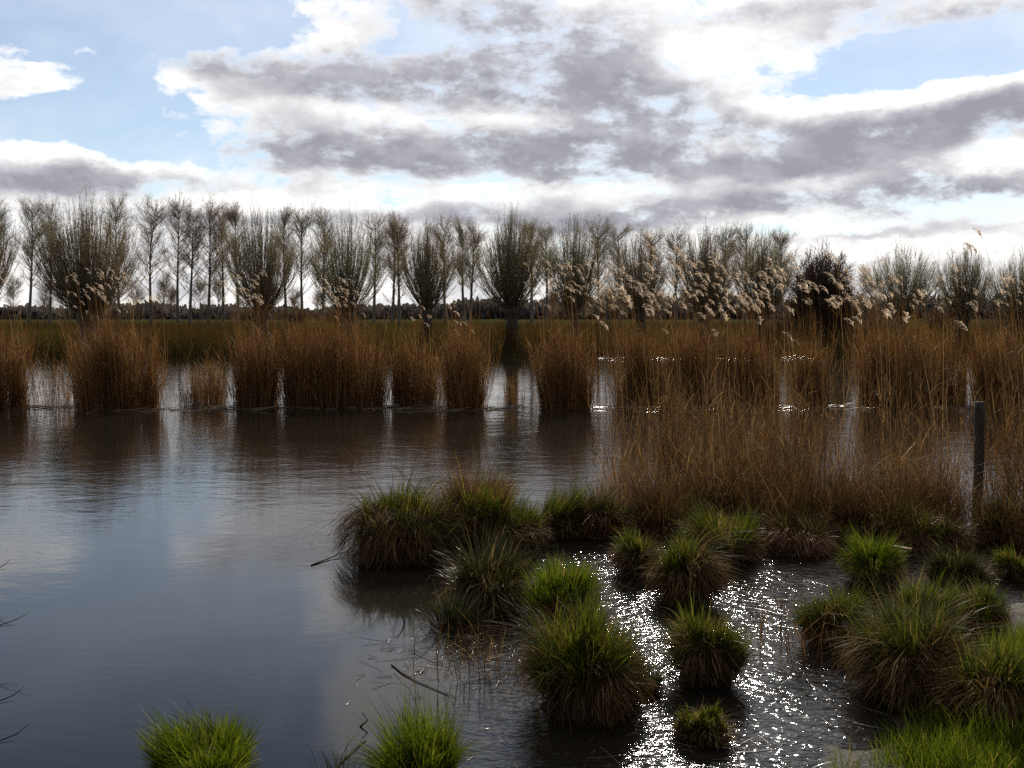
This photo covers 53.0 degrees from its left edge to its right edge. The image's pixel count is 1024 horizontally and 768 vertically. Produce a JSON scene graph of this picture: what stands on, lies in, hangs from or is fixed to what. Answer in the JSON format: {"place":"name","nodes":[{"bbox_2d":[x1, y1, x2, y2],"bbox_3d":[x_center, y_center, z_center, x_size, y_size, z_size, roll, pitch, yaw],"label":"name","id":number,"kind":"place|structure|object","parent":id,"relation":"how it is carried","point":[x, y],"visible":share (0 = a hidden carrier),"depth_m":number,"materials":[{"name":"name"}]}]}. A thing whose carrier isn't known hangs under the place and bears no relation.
{"place":"outdoors","nodes":[
{"label":"outdoors","id":0,"kind":"place"},
{"bbox_2d":[120,691,279,767],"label":"grass tussock","id":1,"kind":"object","parent":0,"point":[178,746],"depth_m":4.84,"materials":[{"name":"plant"}]},
{"bbox_2d":[0,357,1023,767],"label":"water","id":2,"kind":"structure","parent":0,"point":[164,559],"depth_m":8.31,"materials":[{"name":"liquid"}]},
{"bbox_2d":[0,273,52,409],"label":"reed clump","id":3,"kind":"object","parent":2,"relation":"on","point":[15,380],"visible":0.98,"depth_m":25.01,"materials":[{"name":"brown plant"}]},
{"bbox_2d":[29,347,81,403],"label":"reed clump","id":4,"kind":"object","parent":2,"relation":"on","point":[58,393],"visible":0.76,"depth_m":26.87,"materials":[{"name":"brown plant"}]},
{"bbox_2d":[51,269,182,410],"bbox_3d":[-9.743,-1.137,25.226,3.246,3.430,3.208,3,5,38],"label":"reed clump","id":5,"kind":"object","parent":2,"relation":"on","point":[110,375],"visible":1,"depth_m":24.71,"materials":[{"name":"brown plant"}]},
{"bbox_2d":[168,340,232,404],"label":"reed clump","id":6,"kind":"object","parent":2,"relation":"on","point":[205,387],"visible":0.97,"depth_m":26.20,"materials":[{"name":"brown plant"}]},
{"bbox_2d":[210,270,296,408],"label":"reed clump","id":7,"kind":"object","parent":2,"relation":"on","point":[247,394],"visible":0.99,"depth_m":25.24,"materials":[{"name":"brown plant"}]},
{"bbox_2d":[245,277,401,408],"bbox_3d":[-4.611,-1.046,25.618,3.879,3.200,2.821,0,4,0],"label":"reed clump","id":8,"kind":"object","parent":2,"relation":"on","point":[337,381],"visible":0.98,"depth_m":25.39,"materials":[{"name":"brown plant"}]},
{"bbox_2d":[305,440,506,574],"bbox_3d":[-1.022,1.114,9.415,1.785,1.068,1.741,2,4,31],"label":"sedge tussock","id":9,"kind":"object","parent":2,"relation":"on","point":[399,531],"visible":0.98,"depth_m":9.20,"materials":[{"name":"plant"}]},
{"bbox_2d":[374,292,451,405],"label":"reed clump","id":10,"kind":"object","parent":2,"relation":"on","point":[410,389],"visible":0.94,"depth_m":26.18,"materials":[{"name":"brown plant"}]},
{"bbox_2d":[326,678,514,767],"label":"rush tussock","id":11,"kind":"object","parent":2,"relation":"on","point":[419,746],"visible":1,"depth_m":4.80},
{"bbox_2d":[410,578,500,633],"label":"sedge tussock","id":12,"kind":"object","parent":2,"relation":"on","point":[454,624],"visible":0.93,"depth_m":7.29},
{"bbox_2d":[423,298,505,410],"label":"reed clump","id":13,"kind":"object","parent":2,"relation":"on","point":[464,387],"visible":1,"depth_m":24.79,"materials":[{"name":"brown plant"}]},
{"bbox_2d":[412,580,525,693],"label":"reed stand","id":14,"kind":"object","parent":2,"relation":"on","point":[489,643],"visible":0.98,"depth_m":6.33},
{"bbox_2d":[413,445,560,559],"bbox_3d":[-0.308,1.059,9.744,1.685,1.136,1.866,0,4,0],"label":"sedge tussock","id":15,"kind":"object","parent":2,"relation":"on","point":[495,495],"visible":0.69,"depth_m":9.49,"materials":[{"name":"plant"}]},
{"bbox_2d":[427,514,548,620],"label":"sedge tussock","id":16,"kind":"object","parent":2,"relation":"on","point":[496,572],"visible":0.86,"depth_m":7.73,"materials":[{"name":"plant"}]},
{"bbox_2d":[10,402,1023,412],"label":"stem litter","id":17,"kind":"object","parent":2,"relation":"on","point":[408,407],"visible":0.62,"depth_m":24.93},
{"bbox_2d":[493,484,557,555],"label":"sedge tussock","id":18,"kind":"object","parent":2,"relation":"on","point":[534,517],"visible":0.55,"depth_m":9.66,"materials":[{"name":"plant"}]},
{"bbox_2d":[521,258,629,410],"bbox_3d":[1.451,-1.236,25.121,2.835,3.644,2.799,0,4,0],"label":"reed clump","id":19,"kind":"object","parent":2,"relation":"on","point":[565,386],"visible":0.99,"depth_m":24.73,"materials":[{"name":"brown plant"}]},
{"bbox_2d":[566,273,694,487],"bbox_3d":[1.591,-0.067,13.519,1.630,2.794,1.775,3,5,38],"label":"reed stand","id":20,"kind":"object","parent":2,"relation":"on","point":[626,457],"visible":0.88,"depth_m":13.52,"materials":[{"name":"brown plant"}]},
{"bbox_2d":[581,421,698,512],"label":"reed stand","id":21,"kind":"object","parent":2,"relation":"on","point":[624,491],"visible":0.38,"depth_m":11.27,"materials":[{"name":"brown plant"}]},
{"bbox_2d":[596,268,729,404],"bbox_3d":[3.834,-1.232,26.408,3.981,3.471,3.252,0,4,0],"label":"reed clump","id":22,"kind":"object","parent":2,"relation":"on","point":[639,361],"visible":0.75,"depth_m":26.07,"materials":[{"name":"brown plant"}]},
{"bbox_2d":[597,447,744,539],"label":"tussock","id":23,"kind":"object","parent":2,"relation":"on","point":[657,514],"visible":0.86,"depth_m":10.36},
{"bbox_2d":[346,504,1023,767],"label":"reed litter","id":24,"kind":"object","parent":2,"relation":"on","point":[470,637],"visible":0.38,"depth_m":6.64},
{"bbox_2d":[596,252,781,487],"bbox_3d":[2.410,-0.217,13.842,2.417,3.054,2.801,0,4,0],"label":"reed stand","id":25,"kind":"object","parent":2,"relation":"on","point":[675,422],"visible":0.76,"depth_m":13.61,"materials":[{"name":"brown plant"}]},
{"bbox_2d":[656,430,795,517],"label":"reed stand","id":26,"kind":"object","parent":2,"relation":"on","point":[732,475],"visible":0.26,"depth_m":11.16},
{"bbox_2d":[697,272,803,408],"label":"reed clump","id":27,"kind":"object","parent":2,"relation":"on","point":[748,355],"visible":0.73,"depth_m":25.20,"materials":[{"name":"brown plant"}]},
{"bbox_2d":[673,257,850,500],"bbox_3d":[3.137,-0.091,12.754,2.179,2.941,2.604,1,4,17],"label":"reed stand","id":28,"kind":"object","parent":2,"relation":"on","point":[760,440],"visible":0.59,"depth_m":12.53,"materials":[{"name":"brown plant"}]},
{"bbox_2d":[640,405,886,523],"bbox_3d":[2.705,0.841,11.340,2.937,1.261,1.940,0,4,0],"label":"reed stand","id":29,"kind":"object","parent":2,"relation":"on","point":[724,492],"visible":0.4,"depth_m":11.14,"materials":[{"name":"brown plant"}]},
{"bbox_2d":[714,436,872,541],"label":"reed stand","id":30,"kind":"object","parent":2,"relation":"on","point":[788,496],"visible":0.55,"depth_m":10.28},
{"bbox_2d":[730,567,871,672],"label":"reed stand","id":31,"kind":"object","parent":2,"relation":"on","point":[795,626],"visible":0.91,"depth_m":6.60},
{"bbox_2d":[763,279,860,406],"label":"reed clump","id":32,"kind":"object","parent":2,"relation":"on","point":[815,374],"visible":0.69,"depth_m":25.39,"materials":[{"name":"brown plant"}]},
{"bbox_2d":[766,430,897,541],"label":"reed stand","id":33,"kind":"object","parent":2,"relation":"on","point":[849,493],"visible":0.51,"depth_m":10.30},
{"bbox_2d":[752,254,919,497],"bbox_3d":[3.673,-0.083,12.628,2.470,2.940,2.117,0,4,0],"label":"reed stand","id":34,"kind":"object","parent":2,"relation":"on","point":[835,442],"visible":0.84,"depth_m":12.26,"materials":[{"name":"brown plant"}]},
{"bbox_2d":[838,279,911,405],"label":"reed clump","id":35,"kind":"object","parent":2,"relation":"on","point":[873,361],"visible":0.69,"depth_m":26.08,"materials":[{"name":"brown plant"}]},
{"bbox_2d":[818,259,937,489],"bbox_3d":[4.646,-0.108,13.135,1.652,2.926,1.948,2,4,33],"label":"reed stand","id":36,"kind":"object","parent":2,"relation":"on","point":[879,454],"visible":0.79,"depth_m":12.93,"materials":[{"name":"brown plant"}]},
{"bbox_2d":[826,442,974,550],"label":"reed stand","id":37,"kind":"object","parent":2,"relation":"on","point":[879,489],"visible":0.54,"depth_m":9.96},
{"bbox_2d":[868,273,962,409],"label":"reed clump","id":38,"kind":"object","parent":2,"relation":"on","point":[905,366],"visible":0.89,"depth_m":24.88,"materials":[{"name":"brown plant"}]},
{"bbox_2d":[834,414,1002,528],"bbox_3d":[4.358,0.927,10.926,1.735,1.142,1.570,2,4,28],"label":"reed stand","id":39,"kind":"object","parent":2,"relation":"on","point":[922,472],"visible":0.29,"depth_m":10.92,"materials":[{"name":"brown plant"}]},
{"bbox_2d":[859,289,1007,506],"bbox_3d":[4.929,0.167,11.908,1.608,2.533,2.371,0,4,0],"label":"reed stand","id":40,"kind":"object","parent":2,"relation":"on","point":[931,415],"visible":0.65,"depth_m":12.06,"materials":[{"name":"brown plant"}]},
{"bbox_2d":[890,440,998,534],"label":"reed stand","id":41,"kind":"object","parent":2,"relation":"on","point":[944,501],"visible":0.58,"depth_m":10.52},
{"bbox_2d":[914,276,975,403],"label":"reed clump","id":42,"kind":"object","parent":2,"relation":"on","point":[945,376],"visible":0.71,"depth_m":26.61,"materials":[{"name":"brown plant"}]},
{"bbox_2d":[917,274,1023,505],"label":"reed stand","id":43,"kind":"object","parent":2,"relation":"on","point":[1015,471],"visible":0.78,"depth_m":11.80,"materials":[{"name":"brown plant"}]},
{"bbox_2d":[939,471,1023,555],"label":"reed stand","id":44,"kind":"object","parent":2,"relation":"on","point":[1004,532],"visible":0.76,"depth_m":9.85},
{"bbox_2d":[948,272,1023,409],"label":"reed clump","id":45,"kind":"object","parent":2,"relation":"on","point":[982,380],"visible":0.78,"depth_m":24.79,"materials":[{"name":"brown plant"}]},
{"bbox_2d":[972,401,1023,515],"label":"wooden post","id":46,"kind":"object","parent":2,"relation":"in","point":[979,407],"visible":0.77,"depth_m":11.42,"materials":[{"name":"brown wood"}]},
{"bbox_2d":[0,317,1023,767],"bbox_3d":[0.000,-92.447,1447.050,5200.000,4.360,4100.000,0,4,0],"label":"ground","id":47,"kind":"structure","parent":0,"point":[378,321],"depth_m":88.35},
{"bbox_2d":[0,197,23,301],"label":"pollard willow","id":48,"kind":"object","parent":47,"relation":"on","point":[3,275],"visible":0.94,"depth_m":56.97,"materials":[{"name":"brown plant"}]},
{"bbox_2d":[4,192,53,322],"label":"poplar","id":49,"kind":"object","parent":47,"relation":"on","point":[31,215],"visible":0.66,"depth_m":98.70,"materials":[{"name":"brown plant"}]},
{"bbox_2d":[8,184,153,356],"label":"pollard willow","id":50,"kind":"object","parent":47,"relation":"on","point":[82,262],"visible":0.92,"depth_m":53.96,"materials":[{"name":"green plant"}]},
{"bbox_2d":[98,186,143,322],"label":"poplar","id":51,"kind":"object","parent":47,"relation":"on","point":[117,226],"visible":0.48,"depth_m":96.13,"materials":[{"name":"brown plant"}]},
{"bbox_2d":[126,188,183,321],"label":"poplar","id":52,"kind":"object","parent":47,"relation":"on","point":[151,222],"visible":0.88,"depth_m":98.66,"materials":[{"name":"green plant"}]},
{"bbox_2d":[152,182,202,322],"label":"poplar","id":53,"kind":"object","parent":47,"relation":"on","point":[173,213],"visible":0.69,"depth_m":101.31,"materials":[{"name":"brown plant"}]},
{"bbox_2d":[163,200,215,324],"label":"poplar","id":54,"kind":"object","parent":47,"relation":"on","point":[187,216],"visible":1,"depth_m":96.18,"materials":[{"name":"brown plant"}]},
{"bbox_2d":[182,193,233,322],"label":"poplar","id":55,"kind":"object","parent":47,"relation":"on","point":[211,218],"visible":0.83,"depth_m":98.63,"materials":[{"name":"brown plant"}]},
{"bbox_2d":[216,199,256,321],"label":"poplar","id":56,"kind":"object","parent":47,"relation":"on","point":[231,216],"visible":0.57,"depth_m":96.02,"materials":[{"name":"brown plant"}]},
{"bbox_2d":[208,194,309,346],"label":"pollard willow","id":57,"kind":"object","parent":47,"relation":"on","point":[269,256],"visible":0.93,"depth_m":58.26,"materials":[{"name":"brown plant"}]},
{"bbox_2d":[267,202,304,322],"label":"poplar","id":58,"kind":"object","parent":47,"relation":"on","point":[286,221],"visible":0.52,"depth_m":98.76,"materials":[{"name":"brown plant"}]},
{"bbox_2d":[282,199,321,319],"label":"poplar","id":59,"kind":"object","parent":47,"relation":"on","point":[303,227],"visible":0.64,"depth_m":101.29,"materials":[{"name":"brown plant"}]},
{"bbox_2d":[299,202,343,323],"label":"poplar","id":60,"kind":"object","parent":47,"relation":"on","point":[332,231],"visible":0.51,"depth_m":96.07,"materials":[{"name":"brown plant"}]},
{"bbox_2d":[301,206,398,346],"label":"pollard willow","id":61,"kind":"object","parent":47,"relation":"on","point":[349,270],"visible":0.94,"depth_m":58.28,"materials":[{"name":"brown plant"}]},
{"bbox_2d":[360,201,394,322],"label":"poplar","id":62,"kind":"object","parent":47,"relation":"on","point":[384,262],"visible":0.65,"depth_m":98.70,"materials":[{"name":"brown plant"}]},
{"bbox_2d":[376,207,415,323],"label":"poplar","id":63,"kind":"object","parent":47,"relation":"on","point":[393,229],"visible":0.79,"depth_m":96.21,"materials":[{"name":"brown plant"}]},
{"bbox_2d":[390,214,464,344],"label":"pollard willow","id":64,"kind":"object","parent":47,"relation":"on","point":[426,290],"visible":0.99,"depth_m":58.37,"materials":[{"name":"brown plant"}]},
{"bbox_2d":[416,201,464,321],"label":"poplar","id":65,"kind":"object","parent":47,"relation":"on","point":[444,230],"visible":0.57,"depth_m":98.64,"materials":[{"name":"brown plant"}]},
{"bbox_2d":[447,211,474,322],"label":"poplar","id":66,"kind":"object","parent":47,"relation":"on","point":[460,233],"visible":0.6,"depth_m":101.34,"materials":[{"name":"brown plant"}]},
{"bbox_2d":[455,216,489,323],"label":"poplar","id":67,"kind":"object","parent":47,"relation":"on","point":[465,261],"visible":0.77,"depth_m":96.35,"materials":[{"name":"brown plant"}]},
{"bbox_2d":[0,316,1014,344],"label":"meadow grass","id":68,"kind":"structure","parent":47,"relation":"on","point":[271,321],"depth_m":81.91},
{"bbox_2d":[2,322,1015,343],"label":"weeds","id":69,"kind":"object","parent":47,"relation":"on","point":[432,328],"visible":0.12,"depth_m":67.59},
{"bbox_2d":[461,198,560,345],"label":"pollard willow","id":70,"kind":"object","parent":47,"relation":"on","point":[510,279],"visible":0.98,"depth_m":58.35,"materials":[{"name":"brown plant"}]},
{"bbox_2d":[0,311,1023,357],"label":"reed fringe","id":71,"kind":"object","parent":47,"relation":"on","point":[201,340],"visible":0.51,"depth_m":58.68,"materials":[{"name":"plant"}]},
{"bbox_2d":[0,291,1023,319],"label":"distant wood","id":72,"kind":"object","parent":47,"relation":"on","point":[483,306],"visible":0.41,"depth_m":300.94,"materials":[{"name":"plant"}]},
{"bbox_2d":[535,205,620,348],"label":"pollard willow","id":73,"kind":"object","parent":47,"relation":"on","point":[573,255],"visible":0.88,"depth_m":58.38,"materials":[{"name":"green plant"}]},
{"bbox_2d":[571,211,620,321],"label":"poplar","id":74,"kind":"object","parent":47,"relation":"on","point":[597,245],"visible":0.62,"depth_m":96.17,"materials":[{"name":"brown plant"}]},
{"bbox_2d":[601,219,640,322],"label":"poplar","id":75,"kind":"object","parent":47,"relation":"on","point":[617,235],"visible":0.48,"depth_m":98.59,"materials":[{"name":"brown plant"}]},
{"bbox_2d":[601,223,677,341],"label":"pollard willow","id":76,"kind":"object","parent":47,"relation":"on","point":[638,302],"visible":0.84,"depth_m":60.45,"materials":[{"name":"brown plant"}]},
{"bbox_2d":[659,219,694,323],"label":"poplar","id":77,"kind":"object","parent":47,"relation":"on","point":[670,242],"visible":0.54,"depth_m":96.31,"materials":[{"name":"brown plant"}]},
{"bbox_2d":[658,215,755,346],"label":"pollard willow","id":78,"kind":"object","parent":47,"relation":"on","point":[710,270],"visible":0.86,"depth_m":58.26,"materials":[{"name":"brown plant"}]},
{"bbox_2d":[709,221,747,321],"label":"poplar","id":79,"kind":"object","parent":47,"relation":"on","point":[733,231],"visible":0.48,"depth_m":98.79,"materials":[{"name":"brown plant"}]},
{"bbox_2d":[727,226,801,340],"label":"pollard willow","id":80,"kind":"object","parent":47,"relation":"on","point":[759,264],"visible":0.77,"depth_m":60.35,"materials":[{"name":"brown plant"}]},
{"bbox_2d":[775,237,868,338],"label":"round tree","id":81,"kind":"object","parent":47,"relation":"on","point":[825,311],"visible":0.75,"depth_m":64.95,"materials":[{"name":"black plant"}]},
{"bbox_2d":[788,584,1023,767],"bbox_3d":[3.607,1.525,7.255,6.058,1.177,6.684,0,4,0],"label":"grass","id":82,"kind":"structure","parent":47,"relation":"on","point":[1006,745],"depth_m":5.03,"materials":[{"name":"plant"}]},
{"bbox_2d":[501,543,617,625],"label":"grass tussock","id":83,"kind":"object","parent":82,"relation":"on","point":[553,583],"depth_m":7.44,"materials":[{"name":"plant"}]},
{"bbox_2d":[534,469,615,540],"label":"rush tussock","id":84,"kind":"object","parent":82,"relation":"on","point":[565,527],"visible":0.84,"depth_m":10.22,"materials":[{"name":"plant"}]},
{"bbox_2d":[474,561,698,733],"bbox_3d":[0.383,1.456,5.775,1.249,0.853,1.141,-4,5,-44],"label":"grass tussock","id":85,"kind":"object","parent":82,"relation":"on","point":[586,671],"depth_m":5.61,"materials":[{"name":"plant"}]},
{"bbox_2d":[564,474,645,540],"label":"rush tussock","id":86,"kind":"object","parent":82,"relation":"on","point":[610,517],"visible":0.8,"depth_m":10.23,"materials":[{"name":"plant"}]},
{"bbox_2d":[596,518,670,578],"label":"grass tussock","id":87,"kind":"object","parent":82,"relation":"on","point":[629,547],"depth_m":8.71,"materials":[{"name":"plant"}]},
{"bbox_2d":[620,504,760,609],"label":"grass tussock","id":88,"kind":"object","parent":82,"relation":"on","point":[682,564],"depth_m":7.85,"materials":[{"name":"plant"}]},
{"bbox_2d":[645,579,764,690],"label":"grass tussock","id":89,"kind":"object","parent":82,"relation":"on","point":[717,647],"depth_m":6.11,"materials":[{"name":"plant"}]},
{"bbox_2d":[664,696,747,749],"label":"grass tussock","id":90,"kind":"object","parent":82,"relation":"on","point":[708,727],"depth_m":5.31,"materials":[{"name":"plant"}]},
{"bbox_2d":[663,487,780,567],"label":"sedge tussock","id":91,"kind":"object","parent":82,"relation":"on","point":[751,545],"visible":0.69,"depth_m":9.28,"materials":[{"name":"plant"}]},
{"bbox_2d":[746,496,844,559],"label":"sedge tussock","id":92,"kind":"object","parent":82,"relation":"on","point":[799,541],"visible":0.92,"depth_m":9.61,"materials":[{"name":"plant"}]},
{"bbox_2d":[780,570,876,651],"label":"grass tussock","id":93,"kind":"object","parent":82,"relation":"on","point":[820,608],"depth_m":6.87,"materials":[{"name":"plant"}]},
{"bbox_2d":[823,492,888,543],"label":"sedge tussock","id":94,"kind":"object","parent":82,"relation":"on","point":[844,528],"visible":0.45,"depth_m":10.06,"materials":[{"name":"plant"}]},
{"bbox_2d":[825,522,915,593],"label":"grass tussock","id":95,"kind":"object","parent":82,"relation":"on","point":[869,559],"depth_m":8.39,"materials":[{"name":"plant"}]},
{"bbox_2d":[855,490,950,553],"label":"sedge tussock","id":96,"kind":"object","parent":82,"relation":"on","point":[911,533],"visible":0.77,"depth_m":9.73,"materials":[{"name":"plant"}]},
{"bbox_2d":[812,557,1021,720],"bbox_3d":[2.334,1.471,5.970,1.266,0.799,1.280,0,4,0],"label":"sedge tussock","id":97,"kind":"object","parent":82,"relation":"on","point":[881,650],"visible":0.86,"depth_m":5.83,"materials":[{"name":"plant"}]},
{"bbox_2d":[873,558,987,644],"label":"grass tussock","id":98,"kind":"object","parent":82,"relation":"on","point":[927,594],"depth_m":6.91,"materials":[{"name":"plant"}]},
{"bbox_2d":[907,504,985,553],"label":"sedge tussock","id":99,"kind":"object","parent":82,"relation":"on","point":[955,534],"visible":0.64,"depth_m":9.62,"materials":[{"name":"plant"}]},
{"bbox_2d":[898,623,1023,735],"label":"grass tussock","id":100,"kind":"object","parent":82,"relation":"on","point":[998,675],"depth_m":5.39,"materials":[{"name":"plant"}]},
{"bbox_2d":[912,536,1013,593],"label":"grass tussock","id":101,"kind":"object","parent":82,"relation":"on","point":[967,565],"depth_m":8.22,"materials":[{"name":"plant"}]},
{"bbox_2d":[927,572,1021,637],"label":"grass tussock","id":102,"kind":"object","parent":82,"relation":"on","point":[997,612],"depth_m":7.18,"materials":[{"name":"plant"}]},
{"bbox_2d":[964,484,1023,546],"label":"sedge tussock","id":103,"kind":"object","parent":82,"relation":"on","point":[998,521],"visible":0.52,"depth_m":9.92,"materials":[{"name":"plant"}]},
{"bbox_2d":[982,541,1023,582],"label":"grass tussock","id":104,"kind":"object","parent":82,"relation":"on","point":[1008,562],"depth_m":8.64,"materials":[{"name":"plant"}]},
{"bbox_2d":[858,233,960,354],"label":"pollard willow","id":105,"kind":"object","parent":47,"relation":"on","point":[915,282],"visible":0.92,"depth_m":58.30,"materials":[{"name":"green plant"}]},
{"bbox_2d":[928,237,1008,343],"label":"pollard willow","id":106,"kind":"object","parent":47,"relation":"on","point":[972,281],"visible":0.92,"depth_m":59.35,"materials":[{"name":"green plant"}]},
{"bbox_2d":[981,242,1023,344],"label":"pollard willow","id":107,"kind":"object","parent":47,"relation":"on","point":[1013,293],"visible":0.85,"depth_m":59.60,"materials":[{"name":"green plant"}]},
{"bbox_2d":[0,0,1023,309],"label":"sky","id":108,"kind":"structure","parent":0,"point":[855,125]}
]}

